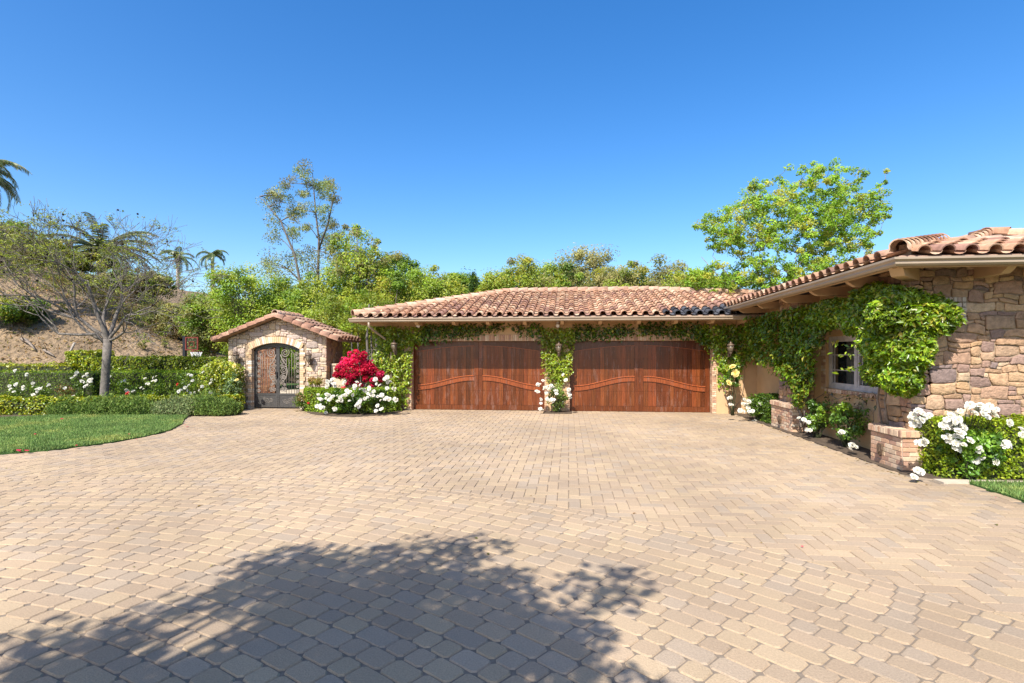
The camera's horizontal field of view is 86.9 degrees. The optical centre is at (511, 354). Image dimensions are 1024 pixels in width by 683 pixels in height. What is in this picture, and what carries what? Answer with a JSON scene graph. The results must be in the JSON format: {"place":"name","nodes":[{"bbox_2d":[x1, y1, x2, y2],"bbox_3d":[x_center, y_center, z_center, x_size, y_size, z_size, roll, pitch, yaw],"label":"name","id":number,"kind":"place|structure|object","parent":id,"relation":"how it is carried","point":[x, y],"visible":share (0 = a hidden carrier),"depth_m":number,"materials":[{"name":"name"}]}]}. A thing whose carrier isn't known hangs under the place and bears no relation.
{"place":"outdoors","nodes":[
{"label":"outdoors","id":0,"kind":"place"},
{"bbox_2d":[0,413,187,454],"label":"lawn","id":1,"kind":"structure","parent":0,"point":[8,452],"depth_m":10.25,"materials":[{"name":"green plant"}]},
{"bbox_2d":[0,261,387,382],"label":"hillside","id":2,"kind":"structure","parent":0,"point":[71,326],"depth_m":29.03,"materials":[{"name":"soil"}]},
{"bbox_2d":[0,159,28,210],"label":"palm tree","id":3,"kind":"object","parent":2,"relation":"on","point":[7,187],"visible":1,"depth_m":27.47,"materials":[{"name":"green plant"}]},
{"bbox_2d":[0,218,37,260],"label":"broadleaf tree","id":4,"kind":"object","parent":2,"relation":"on","point":[21,223],"visible":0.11,"depth_m":40.04,"materials":[{"name":"green plant"}]},
{"bbox_2d":[0,295,51,326],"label":"slope bush","id":5,"kind":"object","parent":2,"relation":"on","point":[8,313],"visible":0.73,"depth_m":27.57,"materials":[{"name":"green plant"}]},
{"bbox_2d":[0,233,73,264],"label":"broadleaf tree","id":6,"kind":"object","parent":2,"relation":"on","point":[60,243],"visible":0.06,"depth_m":38.27,"materials":[{"name":"green plant"}]},
{"bbox_2d":[24,249,120,273],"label":"broadleaf tree","id":7,"kind":"object","parent":2,"relation":"on","point":[86,268],"visible":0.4,"depth_m":39.01,"materials":[{"name":"green plant"}]},
{"bbox_2d":[0,239,203,344],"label":"brush","id":8,"kind":"object","parent":2,"relation":"on","point":[65,280],"visible":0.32,"depth_m":33.22,"materials":[{"name":"green plant"}]},
{"bbox_2d":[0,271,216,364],"bbox_3d":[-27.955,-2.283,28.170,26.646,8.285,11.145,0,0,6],"label":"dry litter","id":9,"kind":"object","parent":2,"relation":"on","point":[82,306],"visible":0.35,"depth_m":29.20,"materials":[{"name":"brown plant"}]},
{"bbox_2d":[55,212,162,273],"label":"palm tree","id":10,"kind":"object","parent":2,"relation":"on","point":[87,244],"visible":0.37,"depth_m":49.40,"materials":[{"name":"green plant"}]},
{"bbox_2d":[98,268,177,299],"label":"broadleaf tree","id":11,"kind":"object","parent":2,"relation":"on","point":[156,287],"visible":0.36,"depth_m":38.37,"materials":[{"name":"green plant"}]},
{"bbox_2d":[141,303,199,339],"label":"scrub tree","id":12,"kind":"object","parent":2,"relation":"on","point":[164,320],"visible":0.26,"depth_m":32.29,"materials":[{"name":"green plant"}]},
{"bbox_2d":[159,246,197,288],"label":"palm tree","id":13,"kind":"object","parent":2,"relation":"on","point":[174,253],"visible":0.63,"depth_m":64.36,"materials":[{"name":"green plant"}]},
{"bbox_2d":[182,336,202,356],"bbox_3d":[-13.590,0.499,22.978,1.294,2.602,0.459,0,0,40],"label":"basketball hoop","id":14,"kind":"object","parent":2,"relation":"on","point":[184,345],"visible":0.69,"depth_m":23.05,"materials":[{"name":"red paint"}]},
{"bbox_2d":[172,286,241,356],"bbox_3d":[-16.681,-1.554,30.092,3.353,4.684,3.919,0,0,37],"label":"scrub tree","id":15,"kind":"object","parent":2,"relation":"on","point":[195,324],"visible":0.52,"depth_m":29.02,"materials":[{"name":"green plant"}]},
{"bbox_2d":[195,249,228,293],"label":"palm tree","id":16,"kind":"object","parent":2,"relation":"on","point":[218,253],"visible":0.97,"depth_m":63.87,"materials":[{"name":"green plant"}]},
{"bbox_2d":[280,389,298,392],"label":"courtyard path","id":17,"kind":"structure","parent":0,"point":[288,391],"depth_m":25.66,"materials":[{"name":"beige stone"}]},
{"bbox_2d":[258,348,275,392],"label":"brick wall","id":18,"kind":"structure","parent":17,"relation":"on","point":[265,355],"depth_m":20.28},
{"bbox_2d":[305,410,404,416],"bbox_3d":[-5.345,1.780,16.430,3.828,0.080,2.135,0,0,13],"label":"planting bed","id":19,"kind":"object","parent":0,"point":[349,415],"visible":0.43,"depth_m":15.69,"materials":[{"name":"soil"}]},
{"bbox_2d":[292,391,309,410],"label":"rose bush","id":20,"kind":"object","parent":19,"relation":"on","point":[298,400],"visible":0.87,"depth_m":16.68,"materials":[{"name":"green plant"}]},
{"bbox_2d":[303,386,401,412],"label":"boxwood hedge","id":21,"kind":"object","parent":19,"relation":"on","point":[311,395],"visible":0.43,"depth_m":16.42,"materials":[{"name":"green plant"}]},
{"bbox_2d":[315,375,397,413],"bbox_3d":[-4.473,1.203,15.691,2.546,1.267,0.939,0,0,6],"label":"rose bush","id":22,"kind":"object","parent":19,"relation":"on","point":[341,398],"visible":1,"depth_m":15.60,"materials":[{"name":"white plant"}]},
{"bbox_2d":[331,349,386,388],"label":"bougainvillea","id":23,"kind":"object","parent":19,"relation":"on","point":[344,368],"visible":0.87,"depth_m":16.86,"materials":[{"name":"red plant"}]},
{"bbox_2d":[5,410,997,574],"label":"leaf litter","id":24,"kind":"object","parent":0,"point":[638,485],"visible":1,"depth_m":8.89,"materials":[{"name":"brown plant"}]},
{"bbox_2d":[0,407,1023,682],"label":"driveway paving","id":25,"kind":"structure","parent":0,"point":[276,451],"depth_m":4.73,"materials":[{"name":"beige stone"}]},
{"bbox_2d":[724,363,742,415],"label":"rose bush","id":26,"kind":"object","parent":25,"relation":"on","point":[729,379],"visible":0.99,"depth_m":15.43,"materials":[{"name":"yellow plant"}]},
{"bbox_2d":[0,409,1023,682],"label":"driveway base","id":27,"kind":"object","parent":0,"point":[500,595],"visible":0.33,"depth_m":3.65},
{"bbox_2d":[210,309,360,408],"bbox_3d":[-7.439,0.183,18.001,4.407,3.234,1.885,0,0,6],"label":"gatehouse","id":28,"kind":"object","parent":27,"relation":"on","point":[320,342],"visible":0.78,"depth_m":17.47,"materials":[{"name":"stone"}]},
{"bbox_2d":[331,363,388,388],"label":"garden wall","id":29,"kind":"structure","parent":27,"relation":"on","point":[337,381],"depth_m":17.45,"materials":[{"name":"paint"}]},
{"bbox_2d":[0,0,1023,306],"label":"sky","id":30,"kind":"structure","parent":0,"point":[479,135],"materials":[{"name":"blue"}]},
{"bbox_2d":[969,479,1023,502],"bbox_3d":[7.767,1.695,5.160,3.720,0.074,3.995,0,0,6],"label":"grass","id":31,"kind":"structure","parent":0,"point":[1014,489],"depth_m":6.96,"materials":[{"name":"green plant"}]},
{"label":"ground","id":32,"kind":"structure","parent":0,"visible":0},
{"bbox_2d":[0,408,247,416],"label":"planting bed","id":33,"kind":"object","parent":32,"relation":"on","point":[43,415],"visible":0.11,"depth_m":15.41,"materials":[{"name":"soil"}]},
{"bbox_2d":[2,369,37,396],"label":"rose bush","id":34,"kind":"object","parent":33,"relation":"on","point":[11,385],"visible":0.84,"depth_m":17.59,"materials":[{"name":"white plant"}]},
{"bbox_2d":[25,381,52,399],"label":"rose bush","id":35,"kind":"object","parent":33,"relation":"on","point":[45,392],"visible":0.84,"depth_m":17.57,"materials":[{"name":"green plant"}]},
{"bbox_2d":[0,361,79,372],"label":"laurel hedge","id":36,"kind":"object","parent":33,"relation":"on","point":[39,367],"visible":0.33,"depth_m":20.46,"materials":[{"name":"green plant"}]},
{"bbox_2d":[0,369,100,399],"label":"boxwood hedge","id":37,"kind":"object","parent":33,"relation":"on","point":[57,378],"visible":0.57,"depth_m":18.52,"materials":[{"name":"green plant"}]},
{"bbox_2d":[44,394,85,414],"bbox_3d":[-12.818,1.439,15.635,1.274,0.674,0.947,0,0,6],"label":"herb mound","id":38,"kind":"object","parent":33,"relation":"on","point":[62,409],"visible":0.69,"depth_m":15.36,"materials":[{"name":"green plant"}]},
{"bbox_2d":[70,371,95,396],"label":"rose bush","id":39,"kind":"object","parent":33,"relation":"on","point":[83,383],"visible":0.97,"depth_m":17.30,"materials":[{"name":"green plant"}]},
{"bbox_2d":[64,349,114,372],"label":"laurel hedge","id":40,"kind":"object","parent":33,"relation":"on","point":[81,358],"visible":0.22,"depth_m":20.54,"materials":[{"name":"green plant"}]},
{"bbox_2d":[71,391,122,414],"bbox_3d":[-11.957,1.413,15.639,1.614,0.718,0.985,0,0,6],"label":"herb mound","id":41,"kind":"object","parent":33,"relation":"on","point":[97,407],"visible":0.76,"depth_m":15.36,"materials":[{"name":"green plant"}]},
{"bbox_2d":[0,198,227,396],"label":"coral tree","id":42,"kind":"object","parent":33,"relation":"on","point":[106,335],"visible":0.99,"depth_m":16.37,"materials":[{"name":"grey plant"}]},
{"bbox_2d":[0,392,245,414],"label":"hedge","id":43,"kind":"object","parent":33,"relation":"on","point":[19,405],"visible":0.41,"depth_m":15.54,"materials":[{"name":"green plant"}]},
{"bbox_2d":[110,375,141,395],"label":"rose bush","id":44,"kind":"object","parent":33,"relation":"on","point":[129,391],"visible":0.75,"depth_m":17.21,"materials":[{"name":"green plant"}]},
{"bbox_2d":[99,393,155,414],"bbox_3d":[-11.049,1.424,15.665,1.638,0.680,1.026,0,0,6],"label":"herb mound","id":45,"kind":"object","parent":33,"relation":"on","point":[131,406],"visible":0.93,"depth_m":15.38,"materials":[{"name":"green plant"}]},
{"bbox_2d":[137,375,164,395],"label":"rose bush","id":46,"kind":"object","parent":33,"relation":"on","point":[153,391],"visible":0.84,"depth_m":17.26,"materials":[{"name":"green plant"}]},
{"bbox_2d":[90,354,227,374],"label":"laurel hedge","id":47,"kind":"object","parent":33,"relation":"on","point":[173,362],"visible":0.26,"depth_m":19.91,"materials":[{"name":"green plant"}]},
{"bbox_2d":[98,369,226,396],"bbox_3d":[-11.813,1.128,18.335,4.257,1.303,0.791,0,0,6],"label":"boxwood hedge","id":48,"kind":"object","parent":33,"relation":"on","point":[167,377],"visible":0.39,"depth_m":18.09,"materials":[{"name":"green plant"}]},
{"bbox_2d":[149,393,185,414],"bbox_3d":[-9.856,1.430,15.650,1.193,0.686,0.989,0,0,6],"label":"herb mound","id":49,"kind":"object","parent":33,"relation":"on","point":[163,407],"visible":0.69,"depth_m":15.38,"materials":[{"name":"green plant"}]},
{"bbox_2d":[169,371,203,394],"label":"rose bush","id":50,"kind":"object","parent":33,"relation":"on","point":[184,379],"visible":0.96,"depth_m":17.28,"materials":[{"name":"green plant"}]},
{"bbox_2d":[168,393,204,415],"bbox_3d":[-9.327,1.428,15.637,1.175,0.676,0.957,0,0,6],"label":"herb mound","id":51,"kind":"object","parent":33,"relation":"on","point":[184,409],"visible":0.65,"depth_m":15.34,"materials":[{"name":"green plant"}]},
{"bbox_2d":[185,388,229,415],"bbox_3d":[-8.765,1.353,15.624,1.306,0.814,0.961,0,0,6],"label":"herb mound","id":52,"kind":"object","parent":33,"relation":"on","point":[204,406],"visible":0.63,"depth_m":15.36,"materials":[{"name":"green plant"}]},
{"bbox_2d":[197,358,245,408],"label":"bush","id":53,"kind":"object","parent":33,"relation":"on","point":[212,369],"visible":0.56,"depth_m":17.14,"materials":[{"name":"green plant"}]},
{"bbox_2d":[208,395,242,416],"bbox_3d":[-8.305,1.463,15.633,0.990,0.614,0.973,0,0,6],"label":"herb mound","id":54,"kind":"object","parent":33,"relation":"on","point":[233,406],"visible":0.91,"depth_m":15.39,"materials":[{"name":"green plant"}]},
{"bbox_2d":[218,363,243,397],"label":"rose bush","id":55,"kind":"object","parent":33,"relation":"on","point":[226,387],"visible":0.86,"depth_m":16.83,"materials":[{"name":"green plant"}]},
{"bbox_2d":[191,261,287,355],"bbox_3d":[-12.842,-1.328,26.128,4.472,6.367,3.888,0,0,36],"label":"broadleaf tree","id":56,"kind":"object","parent":32,"relation":"on","point":[247,311],"visible":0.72,"depth_m":25.24,"materials":[{"name":"green plant"}]},
{"bbox_2d":[252,275,309,387],"bbox_3d":[-11.866,-1.165,28.258,3.841,6.039,3.866,0,0,6],"label":"broadleaf tree","id":57,"kind":"object","parent":32,"relation":"on","point":[284,286],"visible":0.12,"depth_m":27.69,"materials":[{"name":"green plant"}]},
{"bbox_2d":[187,334,388,381],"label":"undergrowth","id":58,"kind":"object","parent":32,"relation":"on","point":[289,361],"visible":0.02,"depth_m":34.13,"materials":[{"name":"green plant"}]},
{"bbox_2d":[255,158,353,293],"bbox_3d":[-12.084,-4.646,31.480,6.017,13.000,3.519,0,0,-6],"label":"gum tree","id":59,"kind":"object","parent":32,"relation":"on","point":[320,189],"visible":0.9,"depth_m":31.20,"materials":[{"name":"green plant"}]},
{"bbox_2d":[278,270,353,319],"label":"broadleaf tree","id":60,"kind":"object","parent":32,"relation":"on","point":[314,294],"visible":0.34,"depth_m":25.31,"materials":[{"name":"green plant"}]},
{"bbox_2d":[301,292,374,356],"bbox_3d":[-7.163,-0.353,22.860,3.099,4.421,3.246,0,0,38],"label":"broadleaf tree","id":61,"kind":"object","parent":32,"relation":"on","point":[332,306],"visible":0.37,"depth_m":22.36,"materials":[{"name":"green plant"}]},
{"bbox_2d":[328,295,363,349],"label":"slender tree","id":62,"kind":"object","parent":32,"relation":"on","point":[341,320],"visible":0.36,"depth_m":20.77,"materials":[{"name":"green plant"}]},
{"bbox_2d":[307,223,408,350],"bbox_3d":[-7.870,-2.542,28.079,5.045,8.803,5.418,0,0,6],"label":"broadleaf tree","id":63,"kind":"object","parent":32,"relation":"on","point":[342,262],"visible":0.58,"depth_m":26.98,"materials":[{"name":"green plant"}]},
{"bbox_2d":[337,296,381,359],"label":"slender tree","id":64,"kind":"object","parent":32,"relation":"on","point":[341,325],"visible":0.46,"depth_m":19.64,"materials":[{"name":"green plant"}]},
{"bbox_2d":[341,294,380,362],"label":"slender tree","id":65,"kind":"object","parent":32,"relation":"on","point":[358,332],"visible":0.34,"depth_m":20.48,"materials":[{"name":"green plant"}]},
{"bbox_2d":[346,291,393,361],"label":"slender tree","id":66,"kind":"object","parent":32,"relation":"on","point":[358,307],"visible":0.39,"depth_m":20.22,"materials":[{"name":"green plant"}]},
{"bbox_2d":[352,288,391,359],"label":"slender tree","id":67,"kind":"object","parent":32,"relation":"on","point":[371,292],"visible":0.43,"depth_m":19.79,"materials":[{"name":"green plant"}]},
{"bbox_2d":[361,245,405,362],"bbox_3d":[-7.435,-2.178,30.996,3.264,8.075,2.936,0,0,6],"label":"broadleaf tree","id":68,"kind":"object","parent":32,"relation":"on","point":[395,262],"visible":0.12,"depth_m":30.70,"materials":[{"name":"green plant"}]},
{"bbox_2d":[368,270,425,350],"bbox_3d":[-5.891,-1.128,26.798,3.788,5.976,3.618,0,0,6],"label":"broadleaf tree","id":69,"kind":"object","parent":32,"relation":"on","point":[395,284],"visible":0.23,"depth_m":26.37,"materials":[{"name":"green plant"}]},
{"bbox_2d":[389,253,431,296],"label":"broadleaf tree","id":70,"kind":"object","parent":32,"relation":"on","point":[411,264],"visible":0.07,"depth_m":33.56,"materials":[{"name":"green plant"}]},
{"bbox_2d":[406,264,464,301],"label":"broadleaf tree","id":71,"kind":"object","parent":32,"relation":"on","point":[436,288],"visible":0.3,"depth_m":27.04,"materials":[{"name":"green plant"}]},
{"bbox_2d":[438,266,481,296],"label":"broadleaf tree","id":72,"kind":"object","parent":32,"relation":"on","point":[463,278],"visible":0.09,"depth_m":28.57,"materials":[{"name":"green plant"}]},
{"bbox_2d":[468,271,477,292],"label":"conifer","id":73,"kind":"object","parent":32,"relation":"on","point":[473,281],"visible":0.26,"depth_m":27.28,"materials":[{"name":"green plant"}]},
{"bbox_2d":[474,264,523,291],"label":"broadleaf tree","id":74,"kind":"object","parent":32,"relation":"on","point":[495,280],"visible":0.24,"depth_m":25.72,"materials":[{"name":"green plant"}]},
{"bbox_2d":[496,254,563,288],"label":"broadleaf tree","id":75,"kind":"object","parent":32,"relation":"on","point":[528,276],"visible":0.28,"depth_m":26.18,"materials":[{"name":"green plant"}]},
{"bbox_2d":[519,263,569,287],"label":"broadleaf tree","id":76,"kind":"object","parent":32,"relation":"on","point":[559,276],"visible":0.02,"depth_m":28.86,"materials":[{"name":"green plant"}]},
{"bbox_2d":[543,411,571,413],"bbox_3d":[1.369,1.760,16.246,0.840,0.080,0.600,0,0,6],"label":"planter edge","id":77,"kind":"object","parent":32,"relation":"on","point":[554,412],"visible":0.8,"depth_m":16.04,"materials":[{"name":"concrete"}]},
{"bbox_2d":[535,373,571,411],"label":"rose bush","id":78,"kind":"object","parent":77,"relation":"on","point":[558,391],"visible":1,"depth_m":15.97,"materials":[{"name":"white plant"}]},
{"bbox_2d":[348,286,778,413],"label":"garage building","id":79,"kind":"structure","parent":32,"relation":"on","point":[501,370],"depth_m":16.66,"materials":[{"name":"paint"}]},
{"bbox_2d":[371,325,425,408],"bbox_3d":[-3.549,0.412,16.859,1.794,2.659,0.457,0,0,6],"label":"trumpet vine","id":80,"kind":"object","parent":79,"relation":"attached to","point":[402,341],"visible":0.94,"depth_m":16.91,"materials":[{"name":"green plant"}]},
{"bbox_2d":[411,322,542,345],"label":"trumpet vine","id":81,"kind":"object","parent":79,"relation":"attached to","point":[454,328],"visible":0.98,"depth_m":16.72,"materials":[{"name":"green plant"}]},
{"bbox_2d":[414,341,544,409],"bbox_3d":[-1.055,0.660,17.049,4.197,2.160,0.110,0,0,6],"label":"garage door","id":82,"kind":"structure","parent":79,"relation":"in","point":[454,375],"depth_m":17.02,"materials":[{"name":"brown wood"}]},
{"bbox_2d":[540,327,575,398],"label":"trumpet vine","id":83,"kind":"object","parent":79,"relation":"attached to","point":[550,361],"visible":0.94,"depth_m":16.40,"materials":[{"name":"green plant"}]},
{"bbox_2d":[570,341,709,411],"bbox_3d":[3.882,0.660,16.530,4.214,2.160,0.110,0,0,6],"label":"garage door","id":84,"kind":"structure","parent":79,"relation":"in","point":[639,376],"depth_m":16.51,"materials":[{"name":"brown wood"}]},
{"bbox_2d":[571,321,711,346],"bbox_3d":[3.886,-0.619,16.180,4.586,0.808,0.247,0,0,6],"label":"trumpet vine","id":85,"kind":"object","parent":79,"relation":"attached to","point":[660,328],"visible":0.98,"depth_m":16.19,"materials":[{"name":"green plant"}]},
{"bbox_2d":[694,323,757,408],"bbox_3d":[6.370,0.376,15.861,1.991,2.640,0.343,0,0,6],"label":"trumpet vine","id":86,"kind":"object","parent":79,"relation":"attached to","point":[716,344],"visible":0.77,"depth_m":15.89,"materials":[{"name":"green plant"}]},
{"bbox_2d":[537,257,595,287],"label":"broadleaf tree","id":87,"kind":"object","parent":32,"relation":"on","point":[566,267],"visible":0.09,"depth_m":31.34,"materials":[{"name":"green plant"}]},
{"bbox_2d":[554,242,620,286],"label":"broadleaf tree","id":88,"kind":"object","parent":32,"relation":"on","point":[591,261],"visible":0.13,"depth_m":34.87,"materials":[{"name":"green plant"}]},
{"bbox_2d":[585,263,626,286],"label":"broadleaf tree","id":89,"kind":"object","parent":32,"relation":"on","point":[599,280],"visible":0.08,"depth_m":32.17,"materials":[{"name":"green plant"}]},
{"bbox_2d":[602,260,656,286],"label":"broadleaf tree","id":90,"kind":"object","parent":32,"relation":"on","point":[626,277],"visible":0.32,"depth_m":28.89,"materials":[{"name":"green plant"}]},
{"bbox_2d":[637,253,688,286],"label":"broadleaf tree","id":91,"kind":"object","parent":32,"relation":"on","point":[657,278],"visible":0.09,"depth_m":32.68,"materials":[{"name":"green plant"}]},
{"bbox_2d":[659,267,723,288],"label":"broadleaf tree","id":92,"kind":"object","parent":32,"relation":"on","point":[678,275],"visible":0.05,"depth_m":27.99,"materials":[{"name":"green plant"}]},
{"bbox_2d":[727,393,765,420],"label":"rose bush","id":93,"kind":"object","parent":32,"relation":"on","point":[754,407],"visible":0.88,"depth_m":14.15,"materials":[{"name":"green plant"}]},
{"bbox_2d":[681,157,893,296],"bbox_3d":[9.480,-2.393,18.704,7.046,8.307,4.597,0,0,6],"label":"crape myrtle","id":94,"kind":"object","parent":32,"relation":"on","point":[831,210],"visible":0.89,"depth_m":17.85,"materials":[{"name":"green plant"}]},
{"bbox_2d":[724,227,1023,469],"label":"house wing","id":95,"kind":"structure","parent":32,"relation":"on","point":[978,275],"depth_m":8.20,"materials":[{"name":"beige stone"}]},
{"bbox_2d":[743,302,830,427],"bbox_3d":[6.358,0.265,12.939,0.466,2.707,4.631,0,0,6],"label":"trumpet vine","id":96,"kind":"object","parent":95,"relation":"attached to","point":[809,337],"visible":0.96,"depth_m":12.20,"materials":[{"name":"green plant"}]},
{"bbox_2d":[829,336,877,393],"bbox_3d":[6.912,0.215,10.495,0.444,1.590,2.220,0,0,6],"label":"window","id":97,"kind":"structure","parent":95,"relation":"in","point":[854,382],"depth_m":11.20,"materials":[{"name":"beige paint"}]},
{"bbox_2d":[803,280,967,424],"bbox_3d":[6.179,-0.043,9.704,1.322,2.394,4.018,0,0,6],"label":"trumpet vine","id":98,"kind":"object","parent":95,"relation":"attached to","point":[897,330],"visible":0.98,"depth_m":8.08,"materials":[{"name":"green plant"}]},
{"bbox_2d":[734,413,1021,480],"bbox_3d":[10.669,1.782,11.297,9.140,0.080,8.460,0,0,6],"label":"planting bed","id":99,"kind":"object","parent":32,"relation":"on","point":[861,453],"visible":0.33,"depth_m":10.02,"materials":[{"name":"soil"}]},
{"bbox_2d":[756,393,778,423],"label":"boxwood hedge","id":100,"kind":"object","parent":99,"relation":"on","point":[766,399],"visible":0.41,"depth_m":13.79,"materials":[{"name":"green plant"}]},
{"bbox_2d":[792,397,833,437],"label":"rose bush","id":101,"kind":"object","parent":99,"relation":"on","point":[811,419],"visible":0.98,"depth_m":11.23,"materials":[{"name":"green plant"}]},
{"bbox_2d":[815,391,876,422],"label":"climbing rose","id":102,"kind":"object","parent":99,"relation":"on","point":[864,401],"visible":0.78,"depth_m":10.26,"materials":[{"name":"green plant"}]},
{"bbox_2d":[829,401,870,449],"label":"rose bush","id":103,"kind":"object","parent":99,"relation":"on","point":[843,433],"visible":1,"depth_m":10.05,"materials":[{"name":"green plant"}]},
{"bbox_2d":[907,401,1023,479],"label":"rose bush","id":104,"kind":"object","parent":99,"relation":"on","point":[979,449],"visible":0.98,"depth_m":7.40,"materials":[{"name":"white plant"}]},
{"bbox_2d":[914,412,1023,479],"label":"boxwood hedge","id":105,"kind":"object","parent":99,"relation":"on","point":[1012,467],"visible":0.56,"depth_m":7.59,"materials":[{"name":"green plant"}]},
{"bbox_2d":[933,479,1022,483],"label":"kerb strip","id":106,"kind":"object","parent":32,"relation":"on","point":[954,481],"visible":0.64,"depth_m":7.39,"materials":[{"name":"concrete"}]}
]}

